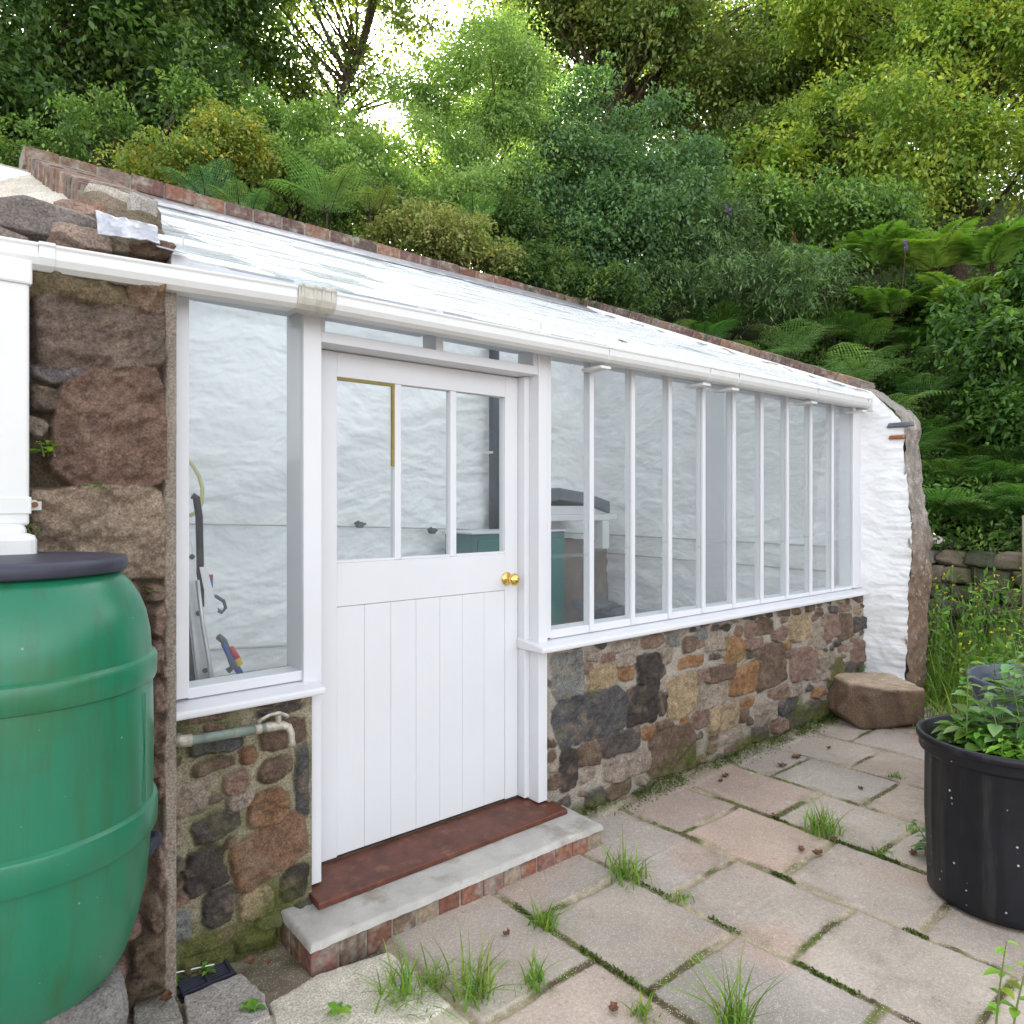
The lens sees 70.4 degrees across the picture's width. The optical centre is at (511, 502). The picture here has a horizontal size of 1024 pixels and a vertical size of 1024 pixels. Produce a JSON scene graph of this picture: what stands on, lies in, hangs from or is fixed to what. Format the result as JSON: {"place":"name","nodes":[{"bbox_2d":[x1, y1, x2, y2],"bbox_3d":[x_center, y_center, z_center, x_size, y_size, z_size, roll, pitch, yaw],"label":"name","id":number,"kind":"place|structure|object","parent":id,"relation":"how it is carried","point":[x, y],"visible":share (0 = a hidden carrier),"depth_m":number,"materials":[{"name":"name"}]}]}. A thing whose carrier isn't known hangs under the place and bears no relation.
{"place":"outdoors","nodes":[
{"label":"outdoors","id":0,"kind":"place"},
{"bbox_2d":[0,0,1023,271],"label":"sky","id":1,"kind":"structure","parent":0,"point":[453,5],"materials":[{"name":"white"}]},
{"bbox_2d":[127,685,1023,1023],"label":"paved yard","id":2,"kind":"structure","parent":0,"point":[839,911],"depth_m":2.66,"materials":[{"name":"stone"}]},
{"bbox_2d":[133,993,182,1023],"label":"flagstone","id":3,"kind":"object","parent":2,"relation":"on","point":[154,1010],"visible":0.77,"depth_m":2.16,"materials":[{"name":"stone"}]},
{"bbox_2d":[177,959,236,1003],"bbox_3d":[-0.999,1.552,2.351,0.180,0.056,0.150,0,0,-40],"label":"drain grate","id":4,"kind":"object","parent":2,"relation":"on","point":[224,969],"visible":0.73,"depth_m":2.32,"materials":[{"name":"black metal"}]},
{"bbox_2d":[184,973,269,1023],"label":"flagstone","id":5,"kind":"object","parent":2,"relation":"on","point":[219,1002],"visible":0.93,"depth_m":2.19,"materials":[{"name":"stone"}]},
{"bbox_2d":[269,952,449,1023],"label":"flagstone","id":6,"kind":"object","parent":2,"relation":"on","point":[308,1001],"visible":0.83,"depth_m":2.21,"materials":[{"name":"stone"}]},
{"bbox_2d":[348,927,473,1023],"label":"grass tuft","id":7,"kind":"object","parent":2,"relation":"on","point":[405,989],"visible":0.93,"depth_m":2.23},
{"bbox_2d":[407,940,463,992],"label":"grass tuft","id":8,"kind":"object","parent":2,"relation":"on","point":[431,982],"visible":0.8,"depth_m":2.31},
{"bbox_2d":[280,805,603,977],"bbox_3d":[-0.242,1.500,2.944,1.395,0.139,0.390,0,0,-40],"label":"doorstep","id":9,"kind":"object","parent":2,"relation":"on","point":[314,940],"visible":0.77,"depth_m":2.69,"materials":[{"name":"concrete"}]},
{"bbox_2d":[404,917,527,1021],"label":"grass tuft","id":10,"kind":"object","parent":2,"relation":"on","point":[481,982],"visible":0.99,"depth_m":2.26,"materials":[{"name":"plant"}]},
{"bbox_2d":[512,948,571,995],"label":"grass tuft","id":11,"kind":"object","parent":2,"relation":"on","point":[539,976],"visible":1,"depth_m":2.31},
{"bbox_2d":[511,890,574,930],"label":"grass tuft","id":12,"kind":"object","parent":2,"relation":"on","point":[548,919],"visible":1,"depth_m":2.63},
{"bbox_2d":[597,815,672,889],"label":"grass tuft","id":13,"kind":"object","parent":2,"relation":"on","point":[623,873],"visible":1,"depth_m":2.96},
{"bbox_2d":[629,918,791,1023],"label":"grass tuft","id":14,"kind":"object","parent":2,"relation":"on","point":[737,1014],"visible":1,"depth_m":2.13,"materials":[{"name":"plant"}]},
{"bbox_2d":[513,714,929,997],"bbox_3d":[1.502,1.515,3.547,3.343,0.052,1.486,0,0,-40],"label":"moss","id":15,"kind":"object","parent":2,"relation":"on","point":[718,922],"visible":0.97,"depth_m":3.15,"materials":[{"name":"green plant"}]},
{"bbox_2d":[577,296,932,688],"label":"end wall","id":16,"kind":"structure","parent":2,"relation":"on","point":[896,584],"depth_m":6.07,"materials":[{"name":"stone"}]},
{"bbox_2d":[788,790,863,843],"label":"grass tuft","id":17,"kind":"object","parent":2,"relation":"on","point":[823,827],"visible":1,"depth_m":3.37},
{"bbox_2d":[826,672,924,729],"bbox_3d":[2.500,1.378,5.041,0.634,0.304,0.460,0,0,2],"label":"boulder","id":18,"kind":"object","parent":2,"relation":"on","point":[867,700],"visible":0.95,"depth_m":4.88,"materials":[{"name":"stone"}]},
{"bbox_2d":[916,714,1023,930],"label":"plant tub","id":19,"kind":"object","parent":2,"relation":"on","point":[974,816],"visible":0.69,"depth_m":2.66,"materials":[{"name":"black plastic"}]},
{"bbox_2d":[932,711,1023,754],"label":"leafy weed","id":20,"kind":"object","parent":19,"relation":"in","point":[960,738],"visible":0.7,"depth_m":2.83,"materials":[{"name":"green plant"}]},
{"bbox_2d":[943,654,1023,754],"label":"leafy weed","id":21,"kind":"object","parent":19,"relation":"in","point":[994,726],"visible":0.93,"depth_m":2.86,"materials":[{"name":"green plant"}]},
{"bbox_2d":[966,728,1023,759],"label":"leafy weed","id":22,"kind":"object","parent":19,"relation":"on","point":[1012,753],"visible":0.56,"depth_m":2.69,"materials":[{"name":"green plant"}]},
{"bbox_2d":[997,633,1023,737],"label":"leafy weed","id":23,"kind":"object","parent":19,"relation":"in","point":[1020,731],"visible":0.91,"depth_m":2.80,"materials":[{"name":"green plant"}]},
{"bbox_2d":[966,664,1023,718],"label":"plant tub","id":24,"kind":"object","parent":2,"relation":"on","point":[980,672],"visible":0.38,"depth_m":3.84,"materials":[{"name":"plastic"}]},
{"bbox_2d":[983,936,1023,1023],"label":"sapling","id":25,"kind":"object","parent":2,"relation":"on","point":[995,1008],"visible":1,"depth_m":2.06,"materials":[{"name":"green plant"}]},
{"bbox_2d":[551,488,616,623],"bbox_3d":[0.454,0.674,6.865,0.997,1.608,0.700,0,0,-40],"label":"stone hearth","id":26,"kind":"object","parent":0,"point":[567,505],"visible":0.27,"depth_m":6.75,"materials":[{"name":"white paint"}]},
{"bbox_2d":[536,198,1023,548],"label":"hillside","id":27,"kind":"structure","parent":0,"point":[749,335],"depth_m":10.61,"materials":[{"name":"plant"}]},
{"bbox_2d":[0,64,240,175],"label":"shrub","id":28,"kind":"object","parent":27,"relation":"on","point":[121,129],"visible":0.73,"depth_m":8.13,"materials":[{"name":"green plant"}]},
{"bbox_2d":[0,0,292,194],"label":"evergreen tree","id":29,"kind":"object","parent":27,"relation":"on","point":[60,58],"visible":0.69,"depth_m":9.73,"materials":[{"name":"green plant"}]},
{"bbox_2d":[89,93,300,199],"bbox_3d":[-3.315,-3.397,7.781,2.090,2.008,1.257,0,0,-19],"label":"shrub","id":30,"kind":"object","parent":27,"relation":"on","point":[215,125],"visible":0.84,"depth_m":7.63,"materials":[{"name":"green plant"}]},
{"bbox_2d":[154,158,244,197],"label":"fern","id":31,"kind":"object","parent":27,"relation":"on","point":[199,190],"visible":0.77,"depth_m":7.07,"materials":[{"name":"green plant"}]},
{"bbox_2d":[100,0,330,224],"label":"oak tree","id":32,"kind":"object","parent":27,"relation":"on","point":[260,17],"visible":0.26,"depth_m":13.02,"materials":[{"name":"green plant"}]},
{"bbox_2d":[201,177,277,210],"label":"fern","id":33,"kind":"object","parent":27,"relation":"on","point":[254,204],"visible":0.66,"depth_m":7.07,"materials":[{"name":"green plant"}]},
{"bbox_2d":[140,118,450,248],"bbox_3d":[-5.667,-8.156,20.763,11.450,5.483,6.761,0,0,0],"label":"oak tree","id":34,"kind":"object","parent":27,"relation":"on","point":[421,150],"visible":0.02,"depth_m":20.08,"materials":[{"name":"green plant"}]},
{"bbox_2d":[258,145,379,228],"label":"fern","id":35,"kind":"object","parent":27,"relation":"on","point":[336,200],"visible":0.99,"depth_m":6.93,"materials":[{"name":"green plant"}]},
{"bbox_2d":[219,79,420,228],"bbox_3d":[-2.460,-3.809,8.636,2.181,2.778,2.938,0,0,-40],"label":"shrub","id":36,"kind":"object","parent":27,"relation":"on","point":[301,126],"visible":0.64,"depth_m":8.32,"materials":[{"name":"green plant"}]},
{"bbox_2d":[0,26,640,272],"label":"undergrowth","id":37,"kind":"object","parent":27,"relation":"on","point":[289,215],"depth_m":15.05,"materials":[{"name":"green plant"}]},
{"bbox_2d":[203,0,491,219],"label":"oak tree","id":38,"kind":"object","parent":27,"relation":"on","point":[356,48],"visible":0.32,"depth_m":14.74,"materials":[{"name":"green plant"}]},
{"bbox_2d":[323,185,398,237],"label":"fern","id":39,"kind":"object","parent":27,"relation":"on","point":[377,204],"visible":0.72,"depth_m":7.35,"materials":[{"name":"green plant"}]},
{"bbox_2d":[347,194,530,279],"bbox_3d":[-0.736,-2.352,7.409,1.810,1.542,1.573,0,0,-40],"label":"shrub","id":40,"kind":"object","parent":27,"relation":"on","point":[445,236],"visible":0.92,"depth_m":7.22,"materials":[{"name":"green plant"}]},
{"bbox_2d":[293,0,599,268],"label":"willow tree","id":41,"kind":"object","parent":27,"relation":"on","point":[521,66],"visible":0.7,"depth_m":9.01,"materials":[{"name":"green plant"}]},
{"bbox_2d":[440,191,503,268],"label":"fern","id":42,"kind":"object","parent":27,"relation":"on","point":[473,204],"visible":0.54,"depth_m":7.65,"materials":[{"name":"green plant"}]},
{"bbox_2d":[285,158,679,319],"bbox_3d":[-0.306,-2.616,8.156,4.236,2.034,2.029,0,0,-7],"label":"shrub","id":43,"kind":"object","parent":27,"relation":"on","point":[604,284],"visible":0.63,"depth_m":7.76,"materials":[{"name":"green plant"}]},
{"bbox_2d":[409,0,664,260],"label":"oak tree","id":44,"kind":"object","parent":27,"relation":"on","point":[488,2],"depth_m":21.40,"materials":[{"name":"green plant"}]},
{"bbox_2d":[497,50,754,306],"bbox_3d":[1.419,-4.140,9.742,4.062,3.961,3.364,0,0,-40],"label":"holly tree","id":45,"kind":"object","parent":27,"relation":"on","point":[612,202],"visible":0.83,"depth_m":9.06,"materials":[{"name":"green plant"}]},
{"bbox_2d":[486,0,828,185],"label":"ash tree","id":46,"kind":"object","parent":27,"relation":"on","point":[641,33],"visible":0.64,"depth_m":15.88,"materials":[{"name":"green plant"}]},
{"bbox_2d":[676,315,750,338],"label":"fern","id":47,"kind":"object","parent":27,"relation":"on","point":[718,328],"visible":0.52,"depth_m":8.41,"materials":[{"name":"green plant"}]},
{"bbox_2d":[556,0,886,227],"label":"oak tree","id":48,"kind":"object","parent":27,"relation":"on","point":[719,5],"depth_m":21.69,"materials":[{"name":"green plant"}]},
{"bbox_2d":[678,300,771,337],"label":"fern","id":49,"kind":"object","parent":27,"relation":"on","point":[723,317],"visible":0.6,"depth_m":8.84,"materials":[{"name":"green plant"}]},
{"bbox_2d":[615,185,879,352],"bbox_3d":[2.828,-2.612,9.009,3.205,2.696,2.094,0,0,14],"label":"buddleia","id":50,"kind":"object","parent":27,"relation":"on","point":[786,274],"visible":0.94,"depth_m":8.79,"materials":[{"name":"green plant"}]},
{"bbox_2d":[742,318,849,358],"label":"fern","id":51,"kind":"object","parent":27,"relation":"on","point":[779,340],"visible":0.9,"depth_m":8.49,"materials":[{"name":"green plant"}]},
{"bbox_2d":[636,149,1023,326],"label":"shrub","id":52,"kind":"object","parent":27,"relation":"on","point":[865,210],"visible":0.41,"depth_m":10.06,"materials":[{"name":"green plant"}]},
{"bbox_2d":[796,241,874,355],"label":"tree fern","id":53,"kind":"object","parent":27,"relation":"on","point":[847,247],"visible":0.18,"depth_m":9.72,"materials":[{"name":"green plant"}]},
{"bbox_2d":[784,306,887,367],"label":"fern","id":54,"kind":"object","parent":27,"relation":"on","point":[834,318],"visible":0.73,"depth_m":9.26,"materials":[{"name":"green plant"}]},
{"bbox_2d":[686,0,994,239],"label":"oak tree","id":55,"kind":"object","parent":27,"relation":"on","point":[745,114],"visible":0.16,"depth_m":14.36,"materials":[{"name":"green plant"}]},
{"bbox_2d":[809,342,916,380],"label":"fern","id":56,"kind":"object","parent":27,"relation":"on","point":[857,365],"visible":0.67,"depth_m":8.03,"materials":[{"name":"green plant"}]},
{"bbox_2d":[720,0,1023,280],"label":"beech tree","id":57,"kind":"object","parent":27,"relation":"on","point":[964,50],"visible":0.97,"depth_m":12.48,"materials":[{"name":"green plant"}]},
{"bbox_2d":[824,313,924,381],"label":"fern","id":58,"kind":"object","parent":27,"relation":"on","point":[859,335],"visible":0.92,"depth_m":8.92,"materials":[{"name":"green plant"}]},
{"bbox_2d":[783,267,984,543],"bbox_3d":[5.219,-1.160,9.367,2.506,4.000,3.262,0,0,-5],"label":"shrub","id":59,"kind":"object","parent":27,"relation":"on","point":[910,312],"visible":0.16,"depth_m":9.40,"materials":[{"name":"green plant"}]},
{"bbox_2d":[835,219,936,348],"bbox_3d":[5.006,-2.615,9.768,1.337,1.907,1.417,0,0,-40],"label":"tree fern","id":60,"kind":"object","parent":27,"relation":"on","point":[872,252],"visible":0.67,"depth_m":9.57,"materials":[{"name":"green plant"}]},
{"bbox_2d":[750,316,1023,570],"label":"ground cover","id":61,"kind":"object","parent":27,"relation":"on","point":[998,536],"visible":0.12,"depth_m":7.18,"materials":[{"name":"green plant"}]},
{"bbox_2d":[844,285,937,357],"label":"tree fern","id":62,"kind":"object","parent":27,"relation":"on","point":[890,300],"visible":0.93,"depth_m":9.08,"materials":[{"name":"green plant"}]},
{"bbox_2d":[841,324,940,357],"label":"fern","id":63,"kind":"object","parent":27,"relation":"on","point":[909,340],"visible":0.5,"depth_m":9.10,"materials":[{"name":"green plant"}]},
{"bbox_2d":[799,0,1023,199],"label":"oak tree","id":64,"kind":"object","parent":27,"relation":"on","point":[1012,97],"visible":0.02,"depth_m":18.93,"materials":[{"name":"green plant"}]},
{"bbox_2d":[878,390,953,418],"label":"fern","id":65,"kind":"object","parent":27,"relation":"on","point":[901,402],"visible":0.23,"depth_m":7.67,"materials":[{"name":"green plant"}]},
{"bbox_2d":[875,372,979,426],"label":"fern","id":66,"kind":"object","parent":27,"relation":"on","point":[920,387],"visible":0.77,"depth_m":8.32,"materials":[{"name":"green plant"}]},
{"bbox_2d":[877,216,981,379],"bbox_3d":[5.475,-2.410,9.363,1.210,2.164,1.398,0,0,-40],"label":"tree fern","id":67,"kind":"object","parent":27,"relation":"on","point":[926,255],"visible":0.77,"depth_m":9.20,"materials":[{"name":"green plant"}]},
{"bbox_2d":[918,425,961,459],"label":"fern","id":68,"kind":"object","parent":27,"relation":"on","point":[925,446],"visible":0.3,"depth_m":7.62,"materials":[{"name":"green plant"}]},
{"bbox_2d":[920,416,977,449],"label":"fern","id":69,"kind":"object","parent":27,"relation":"on","point":[927,428],"visible":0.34,"depth_m":7.98,"materials":[{"name":"green plant"}]},
{"bbox_2d":[912,271,1001,409],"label":"tree fern","id":70,"kind":"object","parent":27,"relation":"on","point":[930,280],"visible":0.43,"depth_m":8.86,"materials":[{"name":"green plant"}]},
{"bbox_2d":[921,455,993,487],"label":"fern","id":71,"kind":"object","parent":27,"relation":"on","point":[953,469],"visible":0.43,"depth_m":7.49,"materials":[{"name":"green plant"}]},
{"bbox_2d":[923,486,1000,536],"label":"fern","id":72,"kind":"object","parent":27,"relation":"on","point":[940,509],"visible":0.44,"depth_m":6.90,"materials":[{"name":"green plant"}]},
{"bbox_2d":[910,252,1023,469],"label":"laurel bush","id":73,"kind":"object","parent":27,"relation":"on","point":[993,399],"visible":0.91,"depth_m":7.95,"materials":[{"name":"green plant"}]},
{"bbox_2d":[925,483,1021,529],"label":"fern","id":74,"kind":"object","parent":27,"relation":"on","point":[941,504],"visible":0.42,"depth_m":6.89,"materials":[{"name":"green plant"}]},
{"bbox_2d":[938,443,1023,469],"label":"fern","id":75,"kind":"object","parent":27,"relation":"on","point":[1008,452],"visible":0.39,"depth_m":7.77,"materials":[{"name":"green plant"}]},
{"bbox_2d":[943,219,1023,366],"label":"tree fern","id":76,"kind":"object","parent":27,"relation":"on","point":[999,245],"visible":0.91,"depth_m":8.82,"materials":[{"name":"green plant"}]},
{"bbox_2d":[943,460,1023,496],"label":"fern","id":77,"kind":"object","parent":27,"relation":"on","point":[994,470],"visible":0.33,"depth_m":7.34,"materials":[{"name":"green plant"}]},
{"bbox_2d":[964,460,1023,489],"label":"fern","id":78,"kind":"object","parent":27,"relation":"on","point":[1013,473],"visible":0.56,"depth_m":7.25,"materials":[{"name":"green plant"}]},
{"bbox_2d":[911,520,966,687],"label":"ground","id":79,"kind":"structure","parent":0,"point":[940,540],"depth_m":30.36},
{"bbox_2d":[0,157,186,1014],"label":"stone wall","id":80,"kind":"structure","parent":79,"relation":"on","point":[102,384],"depth_m":2.16,"materials":[{"name":"stone"}]},
{"bbox_2d":[0,146,587,675],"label":"back wall","id":81,"kind":"structure","parent":79,"relation":"on","point":[238,408],"depth_m":5.50,"materials":[{"name":"stone"}]},
{"bbox_2d":[485,349,498,528],"bbox_3d":[-0.169,-0.625,6.713,0.130,1.790,0.108,0,0,-40],"label":"dark drainpipe","id":82,"kind":"object","parent":81,"relation":"attached to","point":[493,452],"visible":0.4,"depth_m":6.67,"materials":[{"name":"black plastic"}]},
{"bbox_2d":[0,196,873,979],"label":"greenhouse","id":83,"kind":"object","parent":79,"relation":"on","point":[448,704],"visible":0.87,"depth_m":3.18,"materials":[{"name":"stone"}]},
{"bbox_2d":[189,533,217,679],"bbox_3d":[-1.210,0.730,2.829,0.254,1.400,0.378,0,0,-40],"label":"ladder","id":84,"kind":"object","parent":83,"relation":"on","point":[203,668],"visible":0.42,"depth_m":2.68,"materials":[{"name":"metal"}]},
{"bbox_2d":[191,493,203,606],"bbox_3d":[-1.246,0.188,2.874,0.050,0.452,0.028,0,0,-40],"label":"grab bar","id":85,"kind":"object","parent":84,"relation":"attached to","point":[199,530],"visible":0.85,"depth_m":2.87,"materials":[{"name":"black"}]},
{"bbox_2d":[166,254,301,699],"bbox_3d":[-0.967,-0.078,2.526,0.449,1.445,0.133,0,0,-40],"label":"window","id":86,"kind":"structure","parent":83,"relation":"in","point":[188,689],"depth_m":2.36,"materials":[{"name":"white paint"}]},
{"bbox_2d":[176,711,295,747],"bbox_3d":[-0.905,0.769,2.376,0.399,0.122,0.084,0,0,-30],"label":"garden tap","id":87,"kind":"object","parent":83,"relation":"attached to","point":[190,740],"visible":0.93,"depth_m":2.38,"materials":[{"name":"grey metal"}]},
{"bbox_2d":[321,350,519,864],"bbox_3d":[-0.359,0.403,3.085,1.035,1.981,0.124,0,0,-40],"label":"door","id":88,"kind":"structure","parent":83,"relation":"in","point":[419,654],"depth_m":3.06,"materials":[{"name":"white paint"}]},
{"bbox_2d":[321,286,537,365],"bbox_3d":[-0.333,-0.716,3.068,1.079,0.167,0.125,0,0,-40],"label":"transom window","id":89,"kind":"structure","parent":83,"relation":"in","point":[429,341],"depth_m":3.04,"materials":[{"name":"white paint"}]},
{"bbox_2d":[442,528,566,625],"bbox_3d":[-0.049,0.835,6.378,1.080,1.190,0.435,0,0,-40],"label":"green cabinet","id":90,"kind":"object","parent":83,"relation":"on","point":[476,541],"visible":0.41,"depth_m":6.44,"materials":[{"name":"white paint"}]},
{"bbox_2d":[548,333,856,638],"bbox_3d":[1.334,-0.078,4.480,3.178,1.445,0.141,0,0,-40],"label":"window","id":91,"kind":"structure","parent":83,"relation":"in","point":[847,422],"depth_m":4.39,"materials":[{"name":"white paint"}]},
{"bbox_2d":[706,388,725,603],"bbox_3d":[1.805,0.205,6.462,0.030,2.450,0.220,0,0,-40],"label":"white board","id":92,"kind":"object","parent":83,"relation":"on","point":[716,494],"visible":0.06,"depth_m":6.44,"materials":[{"name":"paint"}]},
{"bbox_2d":[924,563,998,691],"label":"flowering weed","id":93,"kind":"object","parent":79,"relation":"on","point":[936,631],"visible":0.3,"depth_m":5.72,"materials":[{"name":"green plant"}]},
{"bbox_2d":[911,549,1021,662],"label":"dry stone wall","id":94,"kind":"structure","parent":79,"relation":"on","point":[969,566],"depth_m":6.60,"materials":[{"name":"stone"}]},
{"bbox_2d":[926,602,1021,681],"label":"long grass","id":95,"kind":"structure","parent":79,"relation":"on","point":[955,643],"depth_m":6.37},
{"bbox_2d":[929,565,1023,689],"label":"flowering weed","id":96,"kind":"object","parent":79,"relation":"on","point":[977,619],"visible":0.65,"depth_m":5.89,"materials":[{"name":"green plant"}]},
{"bbox_2d":[949,629,1022,710],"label":"flowering weed","id":97,"kind":"object","parent":79,"relation":"on","point":[1002,646],"visible":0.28,"depth_m":5.17,"materials":[{"name":"green plant"}]},
{"bbox_2d":[907,676,972,726],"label":"long grass","id":98,"kind":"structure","parent":0,"point":[949,707],"depth_m":4.94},
{"bbox_2d":[923,638,1003,711],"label":"long grass","id":99,"kind":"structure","parent":0,"point":[934,684],"depth_m":5.52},
{"bbox_2d":[931,543,1015,563],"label":"earth bank","id":100,"kind":"structure","parent":0,"point":[962,548],"depth_m":6.90,"materials":[{"name":"soil"}]},
{"bbox_2d":[923,490,1023,531],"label":"fern","id":101,"kind":"object","parent":100,"relation":"on","point":[992,512],"visible":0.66,"depth_m":6.73,"materials":[{"name":"green plant"}]},
{"bbox_3d":[0.929,1.300,6.645,0.800,0.260,0.450,0,0,-40],"label":"slate bench","id":102,"kind":"object","parent":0,"visible":0},
{"bbox_2d":[572,599,636,618],"bbox_3d":[1.001,1.061,6.672,0.954,0.376,0.448,0,0,-40],"label":"slate pile","id":103,"kind":"object","parent":102,"relation":"on","point":[603,608],"visible":0.39,"depth_m":6.39,"materials":[{"name":"stone"}]},
{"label":"pavement","id":104,"kind":"structure","parent":0,"visible":0},
{"bbox_2d":[41,965,128,1023],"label":"stone block","id":105,"kind":"object","parent":104,"relation":"on","point":[105,1001],"depth_m":1.66,"materials":[{"name":"stone"}]},
{"bbox_2d":[0,552,161,1023],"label":"water barrel","id":106,"kind":"object","parent":105,"relation":"on","point":[80,842],"visible":1,"depth_m":1.54,"materials":[{"name":"green plastic"}]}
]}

